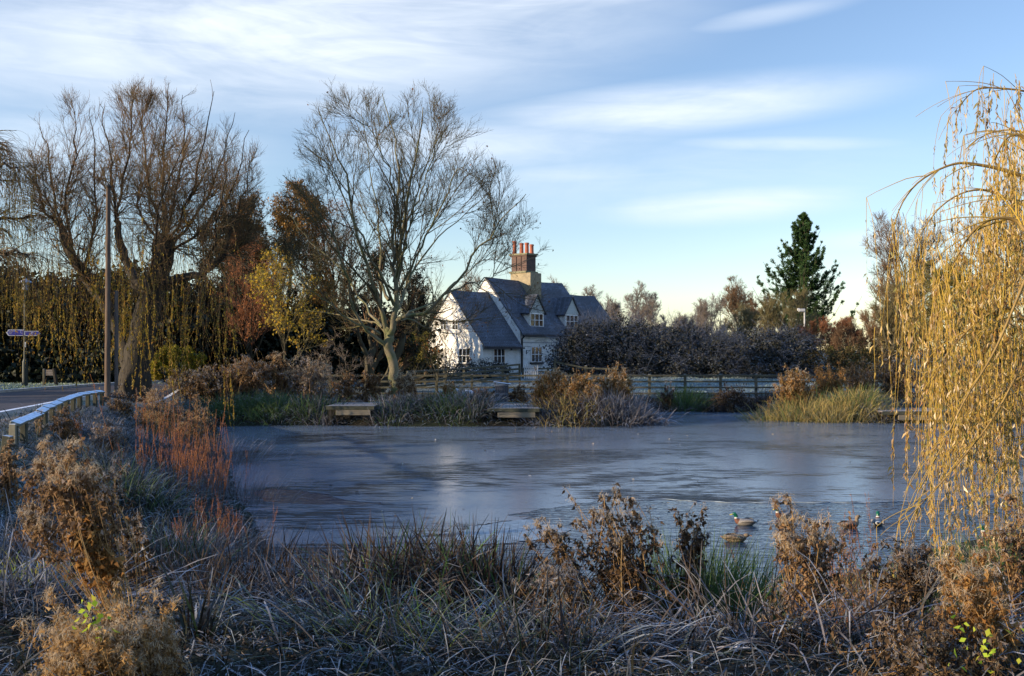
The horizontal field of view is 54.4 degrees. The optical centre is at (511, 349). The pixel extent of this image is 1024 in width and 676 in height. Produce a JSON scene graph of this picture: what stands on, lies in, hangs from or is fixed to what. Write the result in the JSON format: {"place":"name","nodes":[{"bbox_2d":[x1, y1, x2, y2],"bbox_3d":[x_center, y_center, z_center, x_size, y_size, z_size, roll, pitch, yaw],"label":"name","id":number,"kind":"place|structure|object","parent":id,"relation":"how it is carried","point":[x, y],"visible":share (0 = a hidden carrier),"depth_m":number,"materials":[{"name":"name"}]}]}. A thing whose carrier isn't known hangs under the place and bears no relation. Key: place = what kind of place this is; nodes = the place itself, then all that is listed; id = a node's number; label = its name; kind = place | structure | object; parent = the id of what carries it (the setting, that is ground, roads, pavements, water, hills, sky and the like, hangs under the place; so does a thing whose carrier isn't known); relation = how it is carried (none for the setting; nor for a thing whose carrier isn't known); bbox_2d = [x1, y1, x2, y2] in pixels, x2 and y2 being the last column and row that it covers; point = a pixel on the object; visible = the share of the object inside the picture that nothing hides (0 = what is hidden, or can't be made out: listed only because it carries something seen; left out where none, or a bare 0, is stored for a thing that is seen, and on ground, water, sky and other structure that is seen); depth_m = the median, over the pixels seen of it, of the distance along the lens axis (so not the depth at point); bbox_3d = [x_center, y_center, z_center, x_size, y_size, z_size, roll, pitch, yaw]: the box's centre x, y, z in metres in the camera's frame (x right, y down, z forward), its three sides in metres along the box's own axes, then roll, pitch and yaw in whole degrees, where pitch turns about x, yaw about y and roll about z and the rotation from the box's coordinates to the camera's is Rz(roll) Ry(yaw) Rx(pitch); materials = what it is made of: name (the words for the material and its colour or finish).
{"place":"outdoors","nodes":[
{"label":"outdoors","id":0,"kind":"place"},
{"bbox_2d":[0,378,292,410],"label":"road","id":1,"kind":"structure","parent":0,"point":[11,400],"depth_m":36.24,"materials":[{"name":"asphalt"}]},
{"bbox_2d":[0,350,1023,675],"bbox_3d":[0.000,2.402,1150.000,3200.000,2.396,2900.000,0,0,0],"label":"ground","id":2,"kind":"structure","parent":0,"point":[430,422],"depth_m":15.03,"materials":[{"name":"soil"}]},
{"bbox_2d":[0,436,24,512],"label":"willowherb","id":3,"kind":"object","parent":2,"relation":"on","point":[7,476],"visible":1,"depth_m":14.18,"materials":[{"name":"brown plant"}]},
{"bbox_2d":[0,130,71,347],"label":"weeping willow","id":4,"kind":"object","parent":2,"relation":"on","point":[12,253],"visible":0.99,"depth_m":35.81,"materials":[{"name":"brown plant"}]},
{"bbox_2d":[2,433,73,577],"bbox_3d":[-4.995,1.737,10.546,0.846,1.729,0.567,0,0,0],"label":"willowherb","id":5,"kind":"object","parent":2,"relation":"on","point":[45,508],"visible":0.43,"depth_m":10.48,"materials":[{"name":"brown plant"}]},
{"bbox_2d":[0,390,104,460],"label":"knee rail","id":6,"kind":"object","parent":2,"relation":"on","point":[20,422],"visible":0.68,"depth_m":21.50,"materials":[{"name":"wood"}]},
{"bbox_2d":[14,499,111,622],"bbox_3d":[-2.537,1.257,5.733,0.643,0.836,0.222,0,0,-8],"label":"willowherb","id":7,"kind":"object","parent":2,"relation":"on","point":[36,531],"visible":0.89,"depth_m":5.68,"materials":[{"name":"brown plant"}]},
{"bbox_2d":[29,435,140,632],"bbox_3d":[-2.400,1.072,5.608,0.598,1.203,0.424,0,0,-22],"label":"willowherb","id":8,"kind":"object","parent":2,"relation":"on","point":[71,516],"visible":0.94,"depth_m":5.56,"materials":[{"name":"brown plant"}]},
{"bbox_2d":[11,577,181,675],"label":"willowherb","id":9,"kind":"object","parent":2,"relation":"on","point":[98,650],"visible":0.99,"depth_m":4.62,"materials":[{"name":"brown plant"}]},
{"bbox_2d":[59,457,138,598],"bbox_3d":[-3.741,1.698,9.005,0.767,1.444,0.625,0,0,22],"label":"willowherb","id":10,"kind":"object","parent":2,"relation":"on","point":[131,506],"visible":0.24,"depth_m":9.05,"materials":[{"name":"brown plant"}]},
{"bbox_2d":[67,498,134,635],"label":"willowherb","id":11,"kind":"object","parent":2,"relation":"on","point":[105,556],"visible":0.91,"depth_m":5.54,"materials":[{"name":"orange plant"}]},
{"bbox_2d":[1,422,215,508],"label":"sedge tussock","id":12,"kind":"object","parent":2,"relation":"on","point":[82,453],"visible":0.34,"depth_m":17.48,"materials":[{"name":"plant"}]},
{"bbox_2d":[84,414,135,464],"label":"willowherb","id":13,"kind":"object","parent":2,"relation":"on","point":[111,426],"visible":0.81,"depth_m":20.96,"materials":[{"name":"brown plant"}]},
{"bbox_2d":[104,184,117,402],"bbox_3d":[-13.937,-1.764,34.631,0.457,7.990,0.206,0,0,-15],"label":"utility pole","id":14,"kind":"object","parent":2,"relation":"on","point":[107,384],"visible":0.9,"depth_m":34.55,"materials":[{"name":"brown wood"}]},
{"bbox_2d":[11,446,246,522],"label":"sedge tussock","id":15,"kind":"object","parent":2,"relation":"on","point":[135,495],"visible":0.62,"depth_m":16.05,"materials":[{"name":"plant"}]},
{"bbox_2d":[0,253,274,383],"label":"dark thicket","id":16,"kind":"object","parent":2,"relation":"on","point":[10,369],"visible":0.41,"depth_m":52.11,"materials":[{"name":"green plant"}]},
{"bbox_2d":[0,77,279,425],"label":"weeping willow","id":17,"kind":"object","parent":2,"relation":"on","point":[136,343],"visible":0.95,"depth_m":38.97,"materials":[{"name":"brown plant"}]},
{"bbox_2d":[0,490,280,639],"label":"sedge tussock","id":18,"kind":"object","parent":2,"relation":"on","point":[14,580],"visible":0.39,"depth_m":6.59,"materials":[{"name":"plant"}]},
{"bbox_2d":[115,508,176,598],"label":"willowherb","id":19,"kind":"object","parent":2,"relation":"on","point":[142,538],"visible":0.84,"depth_m":7.59,"materials":[{"name":"brown plant"}]},
{"bbox_2d":[48,415,260,477],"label":"sedge tussock","id":20,"kind":"object","parent":2,"relation":"on","point":[151,447],"visible":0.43,"depth_m":23.30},
{"bbox_2d":[128,385,185,440],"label":"willowherb","id":21,"kind":"object","parent":2,"relation":"on","point":[154,417],"visible":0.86,"depth_m":28.86,"materials":[{"name":"brown plant"}]},
{"bbox_2d":[0,400,323,586],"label":"frosted grass","id":22,"kind":"structure","parent":2,"relation":"on","point":[4,428],"depth_m":18.66,"materials":[{"name":"plant"}]},
{"bbox_2d":[124,603,200,675],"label":"willowherb","id":23,"kind":"object","parent":2,"relation":"on","point":[169,670],"visible":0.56,"depth_m":4.86,"materials":[{"name":"brown plant"}]},
{"bbox_2d":[73,378,251,499],"bbox_3d":[-6.699,1.731,19.523,3.056,2.579,1.942,0,0,0],"label":"loosestrife","id":24,"kind":"object","parent":2,"relation":"on","point":[181,447],"visible":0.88,"depth_m":19.38,"materials":[{"name":"plant"}]},
{"bbox_2d":[150,343,207,382],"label":"leafy bush","id":25,"kind":"object","parent":2,"relation":"on","point":[163,362],"visible":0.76,"depth_m":44.53,"materials":[{"name":"green plant"}]},
{"bbox_2d":[65,506,297,581],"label":"sedge tussock","id":26,"kind":"object","parent":2,"relation":"on","point":[158,548],"visible":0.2,"depth_m":12.18,"materials":[{"name":"plant"}]},
{"bbox_2d":[139,424,232,511],"bbox_3d":[-5.764,2.116,17.547,1.614,1.585,1.148,0,0,-19],"label":"loosestrife","id":27,"kind":"object","parent":2,"relation":"on","point":[196,468],"visible":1,"depth_m":17.56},
{"bbox_2d":[6,528,367,618],"bbox_3d":[-2.566,2.323,8.366,3.671,1.790,3.036,0,0,0],"label":"sedge tussock","id":28,"kind":"object","parent":2,"relation":"on","point":[214,577],"visible":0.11,"depth_m":8.30,"materials":[{"name":"plant"}]},
{"bbox_2d":[112,562,272,639],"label":"sedge tussock","id":29,"kind":"object","parent":2,"relation":"on","point":[194,617],"visible":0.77,"depth_m":5.60,"materials":[{"name":"plant"}]},
{"bbox_2d":[169,393,219,458],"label":"willowherb","id":30,"kind":"object","parent":2,"relation":"on","point":[193,424],"visible":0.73,"depth_m":26.90,"materials":[{"name":"brown plant"}]},
{"bbox_2d":[166,363,232,409],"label":"willowherb","id":31,"kind":"object","parent":2,"relation":"on","point":[199,381],"visible":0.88,"depth_m":42.09,"materials":[{"name":"brown plant"}]},
{"bbox_2d":[118,509,292,577],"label":"sedge tussock","id":32,"kind":"object","parent":2,"relation":"on","point":[233,544],"visible":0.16,"depth_m":12.85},
{"bbox_2d":[189,211,268,368],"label":"bare tree","id":33,"kind":"object","parent":2,"relation":"on","point":[218,290],"visible":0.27,"depth_m":56.09,"materials":[{"name":"brown plant"}]},
{"bbox_2d":[122,516,342,600],"bbox_3d":[-2.787,2.707,10.695,3.106,1.846,2.351,0,0,-41],"label":"sedge tussock","id":34,"kind":"object","parent":2,"relation":"on","point":[250,563],"visible":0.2,"depth_m":10.84,"materials":[{"name":"plant"}]},
{"bbox_2d":[178,386,289,424],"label":"sedge tussock","id":35,"kind":"object","parent":2,"relation":"on","point":[221,411],"visible":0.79,"depth_m":40.63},
{"bbox_2d":[153,456,319,506],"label":"sedge tussock","id":36,"kind":"object","parent":2,"relation":"on","point":[228,488],"visible":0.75,"depth_m":19.52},
{"bbox_2d":[199,349,275,408],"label":"willowherb","id":37,"kind":"object","parent":2,"relation":"on","point":[248,381],"visible":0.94,"depth_m":42.58,"materials":[{"name":"brown plant"}]},
{"bbox_2d":[215,234,291,365],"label":"bare tree","id":38,"kind":"object","parent":2,"relation":"on","point":[255,308],"visible":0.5,"depth_m":53.97,"materials":[{"name":"brown plant"}]},
{"bbox_2d":[219,389,321,425],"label":"sedge tussock","id":39,"kind":"object","parent":2,"relation":"on","point":[273,405],"visible":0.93,"depth_m":40.42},
{"bbox_2d":[234,175,340,355],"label":"bare tree","id":40,"kind":"object","parent":2,"relation":"on","point":[280,223],"visible":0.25,"depth_m":58.74,"materials":[{"name":"brown plant"}]},
{"bbox_2d":[240,242,335,386],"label":"young tree","id":41,"kind":"object","parent":2,"relation":"on","point":[264,279],"visible":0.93,"depth_m":48.82,"materials":[{"name":"yellow plant"}]},
{"bbox_2d":[271,354,353,401],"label":"willowherb","id":42,"kind":"object","parent":2,"relation":"on","point":[305,382],"visible":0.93,"depth_m":43.29,"materials":[{"name":"brown plant"}]},
{"bbox_2d":[176,290,450,382],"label":"dark thicket","id":43,"kind":"object","parent":2,"relation":"on","point":[352,347],"visible":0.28,"depth_m":57.31,"materials":[{"name":"brown plant"}]},
{"bbox_2d":[260,390,369,425],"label":"sedge tussock","id":44,"kind":"object","parent":2,"relation":"on","point":[314,407],"visible":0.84,"depth_m":40.35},
{"bbox_2d":[283,191,390,331],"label":"bare tree","id":45,"kind":"object","parent":2,"relation":"on","point":[344,254],"visible":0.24,"depth_m":61.84,"materials":[{"name":"brown plant"}]},
{"bbox_2d":[172,540,503,640],"bbox_3d":[-1.307,2.229,8.191,3.073,1.458,2.741,0,0,0],"label":"sedge tussock","id":46,"kind":"object","parent":2,"relation":"on","point":[317,594],"visible":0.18,"depth_m":8.07,"materials":[{"name":"plant"}]},
{"bbox_2d":[326,402,381,425],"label":"jetty","id":47,"kind":"object","parent":2,"relation":"on","point":[356,410],"visible":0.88,"depth_m":39.48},
{"bbox_2d":[333,242,436,391],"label":"bare tree","id":48,"kind":"object","parent":2,"relation":"on","point":[400,341],"visible":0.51,"depth_m":51.21,"materials":[{"name":"brown plant"}]},
{"bbox_2d":[137,548,637,674],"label":"sedge tussock","id":49,"kind":"object","parent":2,"relation":"on","point":[372,627],"visible":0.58,"depth_m":5.88,"materials":[{"name":"plant"}]},
{"bbox_2d":[357,390,438,428],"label":"sedge tussock","id":50,"kind":"object","parent":2,"relation":"on","point":[384,410],"visible":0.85,"depth_m":39.72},
{"bbox_2d":[243,503,562,627],"bbox_3d":[-1.092,2.410,9.028,3.272,2.172,2.988,0,0,20],"label":"sedge tussock","id":51,"kind":"object","parent":2,"relation":"on","point":[387,557],"visible":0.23,"depth_m":8.67,"materials":[{"name":"plant"}]},
{"bbox_2d":[263,78,553,398],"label":"sycamore tree","id":52,"kind":"object","parent":2,"relation":"on","point":[401,226],"visible":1,"depth_m":44.70,"materials":[{"name":"brown plant"}]},
{"bbox_2d":[414,309,474,396],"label":"sapling","id":53,"kind":"object","parent":2,"relation":"on","point":[432,349],"visible":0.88,"depth_m":49.86,"materials":[{"name":"brown plant"}]},
{"bbox_2d":[400,385,504,426],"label":"sedge tussock","id":54,"kind":"object","parent":2,"relation":"on","point":[445,407],"visible":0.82,"depth_m":39.60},
{"bbox_2d":[406,363,520,386],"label":"rail fence","id":55,"kind":"object","parent":2,"relation":"on","point":[502,369],"visible":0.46,"depth_m":56.05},
{"bbox_2d":[304,509,642,640],"bbox_3d":[-0.194,2.412,8.740,3.301,2.134,3.236,0,0,0],"label":"sedge tussock","id":56,"kind":"object","parent":2,"relation":"on","point":[493,584],"visible":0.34,"depth_m":8.50,"materials":[{"name":"plant"}]},
{"bbox_2d":[437,384,520,425],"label":"sedge tussock","id":57,"kind":"object","parent":2,"relation":"on","point":[468,405],"visible":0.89,"depth_m":39.60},
{"bbox_2d":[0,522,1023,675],"bbox_3d":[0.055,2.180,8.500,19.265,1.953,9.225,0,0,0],"label":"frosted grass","id":58,"kind":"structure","parent":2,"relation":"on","point":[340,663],"depth_m":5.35,"materials":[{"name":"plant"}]},
{"bbox_2d":[428,241,611,373],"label":"cottage","id":59,"kind":"structure","parent":2,"relation":"on","point":[502,342],"depth_m":69.00,"materials":[{"name":"white paint"}]},
{"bbox_2d":[254,550,800,675],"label":"sedge tussock","id":60,"kind":"object","parent":2,"relation":"on","point":[545,623],"visible":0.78,"depth_m":5.43,"materials":[{"name":"plant"}]},
{"bbox_2d":[524,365,573,409],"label":"willowherb","id":61,"kind":"object","parent":2,"relation":"on","point":[542,385],"visible":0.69,"depth_m":41.20,"materials":[{"name":"brown plant"}]},
{"bbox_2d":[411,543,701,641],"bbox_3d":[0.441,2.480,8.274,2.748,1.687,2.627,0,0,-27],"label":"sedge tussock","id":62,"kind":"object","parent":2,"relation":"on","point":[595,598],"visible":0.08,"depth_m":8.24,"materials":[{"name":"plant"}]},
{"bbox_2d":[510,556,605,639],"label":"willowherb","id":63,"kind":"object","parent":2,"relation":"on","point":[567,579],"visible":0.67,"depth_m":7.17,"materials":[{"name":"brown plant"}]},
{"bbox_2d":[184,381,945,426],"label":"rough grass","id":64,"kind":"structure","parent":2,"relation":"on","point":[590,418],"depth_m":40.85,"materials":[{"name":"plant"}]},
{"bbox_2d":[506,386,623,427],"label":"sedge tussock","id":65,"kind":"object","parent":2,"relation":"on","point":[565,404],"visible":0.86,"depth_m":39.55,"materials":[{"name":"plant"}]},
{"bbox_2d":[544,367,606,410],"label":"willowherb","id":66,"kind":"object","parent":2,"relation":"on","point":[583,383],"visible":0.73,"depth_m":40.60,"materials":[{"name":"brown plant"}]},
{"bbox_2d":[520,515,638,639],"bbox_3d":[0.631,2.004,8.300,1.144,1.254,0.392,0,0,0],"label":"willowherb","id":67,"kind":"object","parent":2,"relation":"on","point":[555,537],"visible":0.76,"depth_m":8.28,"materials":[{"name":"brown plant"}]},
{"bbox_2d":[545,385,684,427],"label":"sedge tussock","id":68,"kind":"object","parent":2,"relation":"on","point":[618,409],"visible":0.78,"depth_m":39.70,"materials":[{"name":"plant"}]},
{"bbox_2d":[562,482,680,637],"bbox_3d":[0.947,1.890,8.400,1.007,1.593,0.695,0,0,29],"label":"willowherb","id":69,"kind":"object","parent":2,"relation":"on","point":[621,564],"visible":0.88,"depth_m":8.31,"materials":[{"name":"brown plant"}]},
{"bbox_2d":[619,280,661,333],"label":"bare tree","id":70,"kind":"object","parent":2,"relation":"on","point":[652,304],"visible":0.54,"depth_m":91.33,"materials":[{"name":"brown plant"}]},
{"bbox_2d":[294,374,1001,396],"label":"rail fence","id":71,"kind":"object","parent":2,"relation":"on","point":[720,381],"visible":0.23,"depth_m":50.39,"materials":[{"name":"wood"}]},
{"bbox_2d":[448,560,847,675],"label":"sedge tussock","id":72,"kind":"object","parent":2,"relation":"on","point":[660,616],"visible":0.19,"depth_m":5.98,"materials":[{"name":"plant"}]},
{"bbox_2d":[531,300,766,378],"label":"frosted hedge","id":73,"kind":"object","parent":2,"relation":"on","point":[634,347],"visible":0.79,"depth_m":60.74,"materials":[{"name":"grey plant"}]},
{"bbox_2d":[638,380,735,411],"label":"sedge tussock","id":74,"kind":"object","parent":2,"relation":"on","point":[688,400],"visible":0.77,"depth_m":48.87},
{"bbox_2d":[585,521,793,642],"bbox_3d":[1.534,2.161,8.812,2.496,1.271,2.300,0,0,-17],"label":"sedge tussock","id":75,"kind":"object","parent":2,"relation":"on","point":[709,576],"visible":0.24,"depth_m":8.87,"materials":[{"name":"plant"}]},
{"bbox_2d":[667,498,712,637],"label":"willowherb","id":76,"kind":"object","parent":2,"relation":"on","point":[694,546],"visible":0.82,"depth_m":8.57,"materials":[{"name":"brown plant"}]},
{"bbox_2d":[479,540,954,675],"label":"sedge tussock","id":77,"kind":"object","parent":2,"relation":"on","point":[756,628],"visible":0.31,"depth_m":5.83,"materials":[{"name":"plant"}]},
{"bbox_2d":[719,275,778,337],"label":"bare tree","id":78,"kind":"object","parent":2,"relation":"on","point":[733,298],"visible":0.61,"depth_m":90.11,"materials":[{"name":"brown plant"}]},
{"bbox_2d":[647,535,861,637],"bbox_3d":[2.214,2.297,9.305,2.804,1.190,2.213,0,0,0],"label":"sedge tussock","id":79,"kind":"object","parent":2,"relation":"on","point":[747,577],"visible":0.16,"depth_m":9.29,"materials":[{"name":"plant"}]},
{"bbox_2d":[722,316,826,378],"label":"ivy mound","id":80,"kind":"object","parent":2,"relation":"on","point":[780,349],"visible":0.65,"depth_m":59.92,"materials":[{"name":"green plant"}]},
{"bbox_2d":[757,599,818,648],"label":"willowherb","id":81,"kind":"object","parent":2,"relation":"on","point":[798,629],"visible":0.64,"depth_m":5.57,"materials":[{"name":"brown plant"}]},
{"bbox_2d":[758,285,819,347],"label":"tall shrub","id":82,"kind":"object","parent":2,"relation":"on","point":[773,314],"visible":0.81,"depth_m":75.59,"materials":[{"name":"brown plant"}]},
{"bbox_2d":[767,363,822,410],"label":"willowherb","id":83,"kind":"object","parent":2,"relation":"on","point":[794,385],"visible":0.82,"depth_m":43.30,"materials":[{"name":"brown plant"}]},
{"bbox_2d":[735,383,860,422],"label":"sedge tussock","id":84,"kind":"object","parent":2,"relation":"on","point":[789,412],"visible":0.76,"depth_m":42.15,"materials":[{"name":"plant"}]},
{"bbox_2d":[746,211,858,356],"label":"conifer tree","id":85,"kind":"object","parent":2,"relation":"on","point":[800,272],"visible":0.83,"depth_m":99.16,"materials":[{"name":"green plant"}]},
{"bbox_2d":[581,542,1023,675],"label":"sedge tussock","id":86,"kind":"object","parent":2,"relation":"on","point":[838,620],"visible":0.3,"depth_m":5.70,"materials":[{"name":"plant"}]},
{"bbox_2d":[767,491,849,630],"bbox_3d":[2.237,1.748,7.576,0.662,1.368,0.488,0,0,0],"label":"willowherb","id":87,"kind":"object","parent":2,"relation":"on","point":[820,547],"visible":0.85,"depth_m":7.54,"materials":[{"name":"brown plant"}]},
{"bbox_2d":[770,386,893,424],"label":"sedge tussock","id":88,"kind":"object","parent":2,"relation":"on","point":[840,417],"visible":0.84,"depth_m":41.41,"materials":[{"name":"plant"}]},
{"bbox_2d":[816,511,881,632],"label":"willowherb","id":89,"kind":"object","parent":2,"relation":"on","point":[844,545],"visible":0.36,"depth_m":8.22,"materials":[{"name":"brown plant"}]},
{"bbox_2d":[811,382,912,420],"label":"sedge tussock","id":90,"kind":"object","parent":2,"relation":"on","point":[870,394],"visible":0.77,"depth_m":42.13,"materials":[{"name":"plant"}]},
{"bbox_2d":[863,261,931,359],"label":"bare tree","id":91,"kind":"object","parent":2,"relation":"on","point":[891,329],"visible":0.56,"depth_m":65.30,"materials":[{"name":"brown plant"}]},
{"bbox_2d":[867,350,928,402],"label":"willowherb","id":92,"kind":"object","parent":2,"relation":"on","point":[889,380],"visible":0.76,"depth_m":45.81,"materials":[{"name":"brown plant"}]},
{"bbox_2d":[856,527,945,638],"bbox_3d":[2.365,1.445,6.006,0.451,0.754,0.544,0,0,-45],"label":"willowherb","id":93,"kind":"object","parent":2,"relation":"on","point":[915,566],"visible":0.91,"depth_m":5.92,"materials":[{"name":"brown plant"}]},
{"bbox_2d":[789,326,1022,382],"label":"bush","id":94,"kind":"object","parent":2,"relation":"on","point":[842,355],"visible":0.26,"depth_m":59.00,"materials":[{"name":"brown plant"}]},
{"bbox_2d":[860,208,962,364],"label":"bare tree","id":95,"kind":"object","parent":2,"relation":"on","point":[881,266],"visible":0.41,"depth_m":81.17,"materials":[{"name":"brown plant"}]},
{"bbox_2d":[822,602,1023,675],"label":"willowherb","id":96,"kind":"object","parent":2,"relation":"on","point":[937,650],"visible":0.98,"depth_m":4.92,"materials":[{"name":"plant"}]},
{"bbox_2d":[864,66,1023,619],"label":"golden willow","id":97,"kind":"object","parent":2,"relation":"on","point":[986,368],"visible":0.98,"depth_m":9.08,"materials":[{"name":"yellow plant"}]},
{"bbox_2d":[904,257,996,349],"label":"bare tree","id":98,"kind":"object","parent":2,"relation":"on","point":[928,282],"visible":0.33,"depth_m":62.17,"materials":[{"name":"brown plant"}]},
{"bbox_2d":[927,538,1023,673],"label":"willowherb","id":99,"kind":"object","parent":2,"relation":"on","point":[981,604],"visible":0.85,"depth_m":5.18,"materials":[{"name":"orange plant"}]},
{"bbox_2d":[962,489,1023,617],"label":"willowherb","id":100,"kind":"object","parent":2,"relation":"on","point":[1011,573],"visible":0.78,"depth_m":7.37,"materials":[{"name":"brown plant"}]},
{"bbox_2d":[0,0,1023,349],"label":"sky","id":101,"kind":"structure","parent":0,"point":[672,147],"materials":[{"name":"blue"}]},
{"bbox_2d":[217,411,1023,590],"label":"ice","id":102,"kind":"structure","parent":0,"point":[483,472],"depth_m":25.17,"materials":[{"name":"ice"}]},
{"bbox_2d":[255,489,1023,621],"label":"water","id":103,"kind":"structure","parent":0,"point":[718,514],"depth_m":17.31,"materials":[{"name":"blue liquid"}]},
{"bbox_2d":[454,520,570,544],"bbox_3d":[-0.062,2.992,16.316,2.178,0.001,1.792,0,0,-36],"label":"ice slush","id":104,"kind":"object","parent":103,"relation":"on","point":[514,525],"visible":0.57,"depth_m":16.41,"materials":[{"name":"ice"}]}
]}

